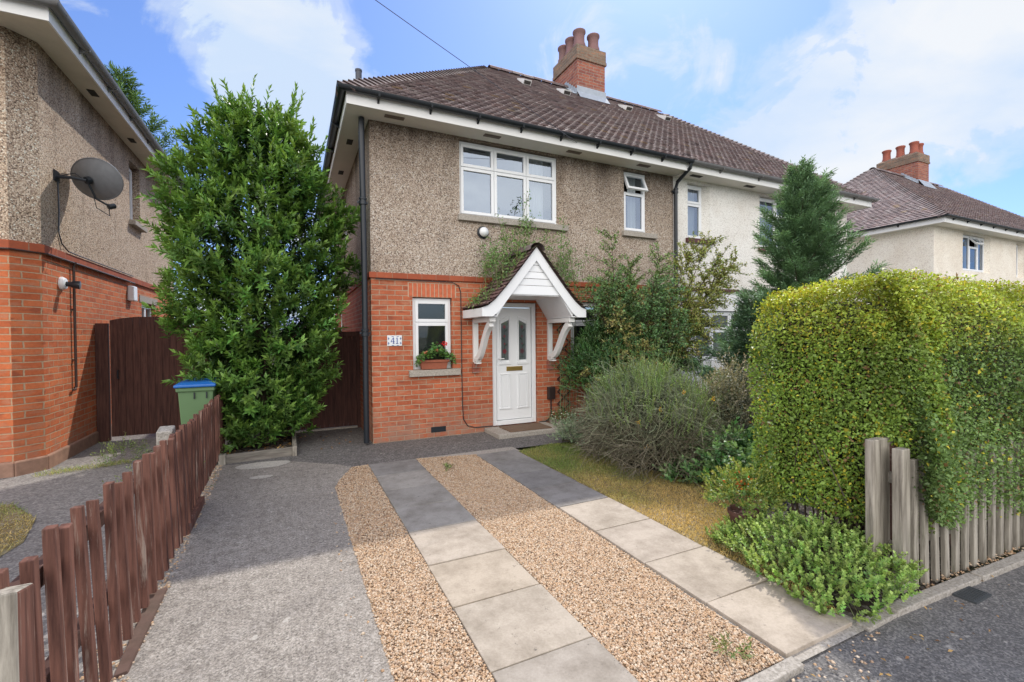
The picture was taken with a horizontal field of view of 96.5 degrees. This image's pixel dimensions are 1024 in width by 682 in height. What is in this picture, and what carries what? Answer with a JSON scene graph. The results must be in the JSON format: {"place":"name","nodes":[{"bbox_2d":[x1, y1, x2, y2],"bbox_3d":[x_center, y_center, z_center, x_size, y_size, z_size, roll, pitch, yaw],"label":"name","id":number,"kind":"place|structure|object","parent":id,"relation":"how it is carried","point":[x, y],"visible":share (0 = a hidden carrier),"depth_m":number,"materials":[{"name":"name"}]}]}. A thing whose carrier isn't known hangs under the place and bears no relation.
{"place":"outdoors","nodes":[
{"label":"outdoors","id":0,"kind":"place"},
{"bbox_2d":[0,500,35,555],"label":"grass","id":1,"kind":"structure","parent":0,"point":[6,510],"depth_m":4.00,"materials":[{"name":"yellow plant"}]},
{"bbox_2d":[0,433,229,681],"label":"neighbour drive","id":2,"kind":"structure","parent":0,"point":[48,499],"depth_m":4.80,"materials":[{"name":"concrete"}]},
{"bbox_2d":[30,458,133,476],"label":"grass","id":3,"kind":"structure","parent":2,"relation":"on","point":[74,469],"depth_m":5.55,"materials":[{"name":"green plant"}]},
{"bbox_2d":[0,392,224,681],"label":"picket fence","id":4,"kind":"object","parent":2,"relation":"on","point":[165,482],"visible":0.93,"depth_m":2.21,"materials":[{"name":"wood"}]},
{"bbox_2d":[89,433,152,467],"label":"weed","id":5,"kind":"object","parent":2,"relation":"on","point":[114,448],"visible":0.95,"depth_m":5.86,"materials":[{"name":"green plant"}]},
{"bbox_2d":[95,316,197,441],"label":"garden gate","id":6,"kind":"structure","parent":2,"relation":"on","point":[136,397],"depth_m":7.29,"materials":[{"name":"brown wood"}]},
{"bbox_2d":[173,377,220,424],"bbox_3d":[-4.064,1.024,5.951,0.440,1.069,0.626,-1,1,-26],"label":"wheelie bin","id":7,"kind":"object","parent":2,"relation":"on","point":[194,397],"visible":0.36,"depth_m":5.71,"materials":[{"name":"green plastic"}]},
{"bbox_2d":[201,331,269,426],"bbox_3d":[-4.763,0.659,7.916,1.040,1.680,0.060,-1,1,-26],"label":"fence panel","id":8,"kind":"object","parent":2,"relation":"on","point":[222,352],"visible":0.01,"depth_m":7.82,"materials":[{"name":"brown wood"}]},
{"bbox_2d":[97,460,394,681],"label":"driveway","id":9,"kind":"structure","parent":0,"point":[263,588],"depth_m":2.84,"materials":[{"name":"grey asphalt"}]},
{"bbox_2d":[114,587,167,677],"bbox_3d":[-2.039,1.571,2.514,0.081,0.030,0.830,-1,1,-26],"label":"timber board","id":10,"kind":"object","parent":9,"relation":"on","point":[141,628],"visible":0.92,"depth_m":2.46,"materials":[{"name":"brown wood"}]},
{"bbox_2d":[99,460,215,494],"bbox_3d":[-3.494,1.347,4.582,0.837,0.440,0.908,0,1,35],"label":"weed","id":11,"kind":"object","parent":9,"relation":"on","point":[132,469],"visible":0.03,"depth_m":4.49,"materials":[{"name":"green plant"}]},
{"bbox_2d":[187,496,204,534],"bbox_3d":[-2.812,1.535,4.046,0.050,0.075,0.801,-1,1,-27],"label":"timber board","id":12,"kind":"object","parent":9,"relation":"on","point":[197,508],"visible":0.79,"depth_m":4.06,"materials":[{"name":"brown wood"}]},
{"bbox_2d":[80,465,1023,681],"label":"stray pebbles","id":13,"kind":"object","parent":9,"relation":"on","point":[792,680],"visible":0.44,"depth_m":2.92,"materials":[{"name":"beige gravel"}]},
{"bbox_2d":[264,317,298,378],"bbox_3d":[-6.241,0.370,13.036,1.790,2.230,0.900,-1,1,-26],"label":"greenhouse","id":14,"kind":"object","parent":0,"point":[283,328],"visible":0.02,"depth_m":13.07,"materials":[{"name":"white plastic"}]},
{"bbox_2d":[216,423,570,466],"bbox_3d":[-4.106,1.479,12.336,5.030,0.001,14.220,-1,1,-26],"label":"side passage","id":15,"kind":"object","parent":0,"point":[357,451],"depth_m":6.62,"materials":[{"name":"concrete"}]},
{"bbox_2d":[223,431,291,453],"bbox_3d":[-3.666,1.486,6.641,0.860,0.001,1.480,-1,1,-26],"label":"soil bed","id":16,"kind":"object","parent":15,"relation":"on","point":[283,443],"depth_m":6.49,"materials":[{"name":"brown soil"}]},
{"bbox_2d":[135,73,361,453],"bbox_3d":[-3.541,-1.128,6.595,3.023,5.307,2.544,-1,1,-26],"label":"bay tree","id":17,"kind":"object","parent":16,"relation":"on","point":[257,153],"visible":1,"depth_m":6.07,"materials":[{"name":"green plant"}]},
{"bbox_2d":[227,437,291,453],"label":"fallen leaves","id":18,"kind":"object","parent":16,"relation":"on","point":[263,446],"visible":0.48,"depth_m":6.37,"materials":[{"name":"brown plant"}]},
{"bbox_2d":[218,432,296,464],"bbox_3d":[-3.531,1.495,6.445,0.895,0.145,1.150,-1,1,-26],"label":"timber edging","id":19,"kind":"object","parent":15,"relation":"on","point":[225,459],"visible":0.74,"depth_m":5.98,"materials":[{"name":"grey wood"}]},
{"bbox_2d":[278,331,360,432],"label":"side gate","id":20,"kind":"structure","parent":15,"relation":"on","point":[342,402],"depth_m":7.94,"materials":[{"name":"wood"}]},
{"bbox_2d":[550,418,567,431],"bbox_3d":[0.828,1.426,7.682,0.040,0.170,0.772,-1,1,-23],"label":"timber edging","id":21,"kind":"object","parent":15,"relation":"on","point":[559,421],"visible":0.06,"depth_m":7.76,"materials":[{"name":"wood"}]},
{"bbox_2d":[59,0,1023,330],"label":"sky","id":22,"kind":"structure","parent":0,"point":[845,83],"materials":[{"name":"blue"}]},
{"bbox_2d":[149,370,1022,586],"bbox_3d":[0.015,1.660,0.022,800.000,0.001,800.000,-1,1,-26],"label":"ground","id":23,"kind":"structure","parent":0,"point":[971,568],"depth_m":3.28,"materials":[{"name":"grey concrete"}]},
{"bbox_2d":[0,0,189,477],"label":"brick house","id":24,"kind":"structure","parent":23,"relation":"on","point":[65,105],"depth_m":5.90,"materials":[{"name":"orange brick"}]},
{"bbox_2d":[0,247,134,390],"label":"wall conduit","id":25,"kind":"object","parent":24,"relation":"attached to","point":[75,329],"depth_m":6.35,"materials":[{"name":"plastic"}]},
{"bbox_2d":[58,277,80,289],"bbox_3d":[-5.894,-0.766,6.101,0.198,0.176,0.176,-1,1,-26],"label":"security light","id":26,"kind":"object","parent":24,"relation":"attached to","point":[63,283],"visible":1,"depth_m":6.07,"materials":[{"name":"white plastic"}]},
{"bbox_2d":[53,157,133,276],"bbox_3d":[-6.210,-1.840,7.356,0.748,1.264,3.146,-1,1,-26],"label":"satellite dish","id":27,"kind":"object","parent":24,"relation":"attached to","point":[98,179],"visible":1,"depth_m":6.15,"materials":[{"name":"grey metal"}]},
{"bbox_2d":[127,286,137,301],"bbox_3d":[-7.138,-0.888,8.592,0.100,0.280,0.230,-1,1,-26],"label":"alarm box","id":28,"kind":"object","parent":24,"relation":"attached to","point":[132,293],"visible":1,"depth_m":8.50,"materials":[{"name":"white plastic"}]},
{"bbox_2d":[129,168,146,232],"bbox_3d":[-7.440,-2.825,8.946,0.285,1.230,0.780,-1,1,-26],"label":"window","id":29,"kind":"structure","parent":24,"relation":"in","point":[134,223],"depth_m":9.12,"materials":[{"name":"white plastic"}]},
{"bbox_2d":[142,305,150,316],"bbox_3d":[-7.814,-0.216,9.677,0.076,1.120,1.000,-1,1,-26],"label":"window","id":30,"kind":"structure","parent":24,"relation":"in","point":[146,312],"depth_m":9.87,"materials":[{"name":"white plastic"}]},
{"bbox_2d":[104,60,205,299],"bbox_3d":[-13.600,-3.970,15.805,6.508,10.974,6.777,-1,1,-26],"label":"conifer","id":31,"kind":"object","parent":23,"relation":"on","point":[129,91],"visible":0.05,"depth_m":15.63,"materials":[{"name":"green plant"}]},
{"bbox_2d":[315,28,694,443],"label":"semi detached house","id":32,"kind":"structure","parent":23,"relation":"on","point":[432,172],"depth_m":7.55,"materials":[{"name":"brick"}]},
{"bbox_2d":[387,335,401,345],"bbox_3d":[-1.779,-0.005,6.922,0.220,0.160,0.018,-1,1,-26],"label":"house number plaque","id":33,"kind":"object","parent":32,"relation":"attached to","point":[394,340],"visible":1,"depth_m":6.91,"materials":[{"name":"white ceramic"}]},
{"bbox_2d":[375,278,490,427],"bbox_3d":[-1.169,0.245,7.197,1.880,2.382,0.037,-1,1,-26],"label":"wall cable","id":34,"kind":"object","parent":32,"relation":"attached to","point":[461,337],"depth_m":7.37,"materials":[{"name":"black plastic"}]},
{"bbox_2d":[409,298,460,376],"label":"window","id":35,"kind":"structure","parent":32,"relation":"in","point":[431,316],"depth_m":7.22,"materials":[{"name":"white plastic"}]},
{"bbox_2d":[414,341,456,369],"bbox_3d":[-1.191,0.221,7.141,0.677,0.442,0.257,-1,1,-26],"label":"window box","id":36,"kind":"object","parent":32,"relation":"on","point":[423,364],"visible":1,"depth_m":7.12,"materials":[{"name":"ceramic"}]},
{"bbox_2d":[375,0,576,142],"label":"telephone wire","id":37,"kind":"object","parent":32,"relation":"attached to","point":[467,65],"visible":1,"depth_m":5.75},
{"bbox_2d":[477,226,488,238],"bbox_3d":[-0.458,-1.785,7.474,0.200,0.200,0.128,-1,1,-26],"label":"wall light","id":38,"kind":"object","parent":32,"relation":"attached to","point":[482,232],"visible":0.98,"depth_m":7.44,"materials":[{"name":"white plastic"}]},
{"bbox_2d":[458,141,568,231],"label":"window","id":39,"kind":"structure","parent":32,"relation":"in","point":[491,185],"depth_m":8.17,"materials":[{"name":"white plastic"}]},
{"bbox_2d":[496,308,530,419],"bbox_3d":[0.037,0.386,7.868,0.656,1.908,0.111,-1,1,-26],"label":"door","id":40,"kind":"structure","parent":32,"relation":"in","point":[513,328],"depth_m":7.87,"materials":[{"name":"white plastic"}]},
{"bbox_2d":[499,422,551,431],"bbox_3d":[0.220,1.422,7.541,0.750,0.016,0.460,-1,1,-26],"label":"doormat","id":41,"kind":"object","parent":32,"relation":"on","point":[523,427],"visible":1,"depth_m":7.48,"materials":[{"name":"brown fabric"}]},
{"bbox_2d":[540,386,554,421],"bbox_3d":[0.639,1.121,8.052,0.357,0.627,0.075,-1,1,-26],"label":"charger","id":42,"kind":"object","parent":32,"relation":"attached to","point":[550,392],"visible":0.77,"depth_m":8.05,"materials":[{"name":"black plastic"}]},
{"bbox_2d":[557,323,570,415],"bbox_3d":[0.926,0.353,8.197,0.276,1.996,0.020,-1,1,-26],"label":"trellis","id":43,"kind":"object","parent":32,"relation":"attached to","point":[563,373],"visible":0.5,"depth_m":8.19,"materials":[{"name":"brown wood"}]},
{"bbox_2d":[569,302,596,367],"bbox_3d":[1.361,-0.105,8.455,0.780,1.220,0.190,-1,1,-26],"label":"window","id":44,"kind":"structure","parent":32,"relation":"in","point":[578,324],"depth_m":8.45,"materials":[{"name":"white plastic"}]},
{"bbox_2d":[622,172,657,238],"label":"window","id":45,"kind":"structure","parent":32,"relation":"in","point":[629,230],"depth_m":9.04,"materials":[{"name":"white plastic"}]},
{"bbox_2d":[742,551,1023,681],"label":"kerb","id":46,"kind":"structure","parent":23,"relation":"on","point":[786,669],"depth_m":2.68,"materials":[{"name":"concrete"}]},
{"bbox_2d":[369,450,851,681],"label":"path","id":47,"kind":"structure","parent":0,"point":[519,622],"depth_m":2.93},
{"bbox_2d":[370,447,865,681],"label":"driveway base","id":48,"kind":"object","parent":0,"point":[831,641],"visible":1,"depth_m":2.42,"materials":[{"name":"concrete"}]},
{"bbox_2d":[335,454,783,681],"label":"gravel","id":49,"kind":"structure","parent":48,"relation":"on","point":[554,516],"depth_m":2.84,"materials":[{"name":"beige gravel"}]},
{"bbox_2d":[443,462,453,470],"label":"weed","id":50,"kind":"object","parent":49,"relation":"on","point":[446,465],"visible":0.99,"depth_m":5.41,"materials":[{"name":"green plant"}]},
{"bbox_2d":[708,631,754,659],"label":"weed","id":51,"kind":"object","parent":49,"relation":"on","point":[723,640],"visible":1,"depth_m":2.25,"materials":[{"name":"green plant"}]},
{"bbox_2d":[520,442,839,615],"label":"grass","id":52,"kind":"structure","parent":0,"point":[565,469],"depth_m":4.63,"materials":[{"name":"green plant"}]},
{"bbox_2d":[546,413,605,447],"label":"silver plant","id":53,"kind":"object","parent":52,"relation":"on","point":[563,434],"visible":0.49,"depth_m":6.60,"materials":[{"name":"green plant"}]},
{"bbox_2d":[697,456,790,536],"bbox_3d":[1.845,1.241,3.677,0.696,0.587,0.687,0,1,37],"label":"potted spiraea","id":54,"kind":"object","parent":52,"relation":"on","point":[728,484],"visible":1,"depth_m":3.55,"materials":[{"name":"plant"}]},
{"bbox_2d":[682,306,736,427],"bbox_3d":[2.876,0.416,6.863,1.144,2.133,1.205,0,1,29],"label":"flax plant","id":55,"kind":"object","parent":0,"point":[702,371],"visible":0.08,"depth_m":6.82,"materials":[{"name":"green plant"}]},
{"bbox_2d":[546,96,879,401],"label":"semi detached house","id":56,"kind":"structure","parent":0,"point":[726,186],"depth_m":10.16,"materials":[{"name":"white paint"}]},
{"bbox_2d":[686,185,714,244],"bbox_3d":[3.902,-2.675,9.721,0.770,1.240,0.328,-1,1,-26],"label":"window","id":57,"kind":"structure","parent":56,"relation":"in","point":[690,189],"depth_m":9.77,"materials":[{"name":"white plastic"}]},
{"bbox_2d":[695,311,738,360],"bbox_3d":[4.388,-0.069,10.450,2.260,1.560,0.916,-1,1,-26],"label":"window","id":58,"kind":"structure","parent":56,"relation":"in","point":[725,314],"depth_m":10.01,"materials":[{"name":"white plastic"}]},
{"bbox_2d":[758,198,780,251],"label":"window","id":59,"kind":"structure","parent":56,"relation":"in","point":[762,200],"depth_m":10.82,"materials":[{"name":"white plastic"}]},
{"bbox_2d":[520,415,987,618],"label":"garden soil","id":60,"kind":"structure","parent":0,"point":[865,605],"depth_m":3.08,"materials":[{"name":"brown soil"}]},
{"bbox_2d":[464,189,594,422],"bbox_3d":[0.327,-0.539,7.447,2.363,4.076,0.941,-1,1,-26],"label":"climbing rose","id":61,"kind":"object","parent":60,"relation":"on","point":[495,259],"visible":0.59,"depth_m":7.33,"materials":[{"name":"green plant"}]},
{"bbox_2d":[547,405,575,423],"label":"daisy plant","id":62,"kind":"object","parent":60,"relation":"on","point":[562,414],"visible":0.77,"depth_m":7.81,"materials":[{"name":"green plant"}]},
{"bbox_2d":[552,281,675,421],"bbox_3d":[2.077,0.187,7.978,2.884,2.581,1.438,-1,1,-26],"label":"evergreen shrub","id":63,"kind":"object","parent":60,"relation":"on","point":[582,347],"visible":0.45,"depth_m":7.63,"materials":[{"name":"green plant"}]},
{"bbox_2d":[562,343,749,492],"bbox_3d":[1.658,0.742,5.587,2.115,1.549,2.564,-1,1,-26],"label":"broom shrub","id":64,"kind":"object","parent":60,"relation":"on","point":[641,424],"visible":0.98,"depth_m":5.18,"materials":[{"name":"green plant"}]},
{"bbox_2d":[576,228,752,390],"bbox_3d":[2.803,-0.339,8.137,3.968,3.335,1.767,-1,1,-26],"label":"cotoneaster","id":65,"kind":"object","parent":60,"relation":"on","point":[674,323],"visible":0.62,"depth_m":7.80,"materials":[{"name":"green plant"}]},
{"bbox_2d":[652,416,778,496],"bbox_3d":[2.493,1.178,4.955,1.838,0.710,1.460,-1,1,-26],"label":"ivy clump","id":66,"kind":"object","parent":60,"relation":"on","point":[743,443],"visible":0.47,"depth_m":4.76,"materials":[{"name":"green plant"}]},
{"bbox_2d":[693,346,772,462],"bbox_3d":[2.702,0.785,5.525,1.120,1.441,0.975,-1,1,-26],"label":"variegated shrub","id":67,"kind":"object","parent":60,"relation":"on","point":[723,389],"visible":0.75,"depth_m":5.40,"materials":[{"name":"green plant"}]},
{"bbox_2d":[686,154,891,431],"bbox_3d":[3.867,-0.678,6.975,3.741,4.300,2.492,-1,1,-26],"label":"conifer","id":68,"kind":"object","parent":60,"relation":"on","point":[801,238],"visible":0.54,"depth_m":6.84,"materials":[{"name":"green plant"}]},
{"bbox_2d":[705,506,928,624],"bbox_3d":[1.889,1.339,3.092,0.879,0.410,1.362,-1,1,-26],"label":"geranium clump","id":69,"kind":"object","parent":60,"relation":"on","point":[809,531],"visible":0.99,"depth_m":2.81,"materials":[{"name":"green plant"}]},
{"bbox_2d":[744,267,1023,556],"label":"privet hedge","id":70,"kind":"object","parent":60,"relation":"on","point":[930,369],"visible":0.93,"depth_m":3.15,"materials":[{"name":"green plant"}]},
{"bbox_2d":[865,436,1023,593],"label":"picket fence","id":71,"kind":"object","parent":60,"relation":"on","point":[896,516],"visible":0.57,"depth_m":2.90,"materials":[{"name":"grey wood"}]},
{"bbox_2d":[786,549,1023,681],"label":"road","id":72,"kind":"structure","parent":0,"point":[983,653],"depth_m":2.33,"materials":[{"name":"grey asphalt"}]},
{"bbox_2d":[811,554,1013,679],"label":"fallen leaves","id":73,"kind":"object","parent":72,"relation":"on","point":[907,657],"visible":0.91,"depth_m":2.37,"materials":[{"name":"brown plant"}]},
{"bbox_2d":[952,586,991,604],"bbox_3d":[2.798,1.541,2.779,0.200,0.017,0.110,-1,1,-26],"label":"drain cover","id":74,"kind":"object","parent":72,"relation":"on","point":[973,595],"visible":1,"depth_m":2.76,"materials":[{"name":"metal"}]},
{"bbox_2d":[843,141,1023,301],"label":"semi detached house","id":75,"kind":"structure","parent":0,"point":[913,217],"depth_m":15.36,"materials":[{"name":"white paint"}]},
{"bbox_2d":[963,235,983,272],"bbox_3d":[15.248,-2.883,15.142,1.820,1.180,0.346,-1,1,-26],"label":"window","id":76,"kind":"structure","parent":75,"relation":"in","point":[966,248],"depth_m":15.22,"materials":[{"name":"white plastic"}]},
{"bbox_2d":[978,245,1017,276],"bbox_3d":[18.082,-2.854,17.005,1.100,1.700,0.916,-1,1,-26],"label":"window","id":77,"kind":"structure","parent":75,"relation":"in","point":[978,245],"depth_m":16.68,"materials":[{"name":"white plastic"}]}
]}

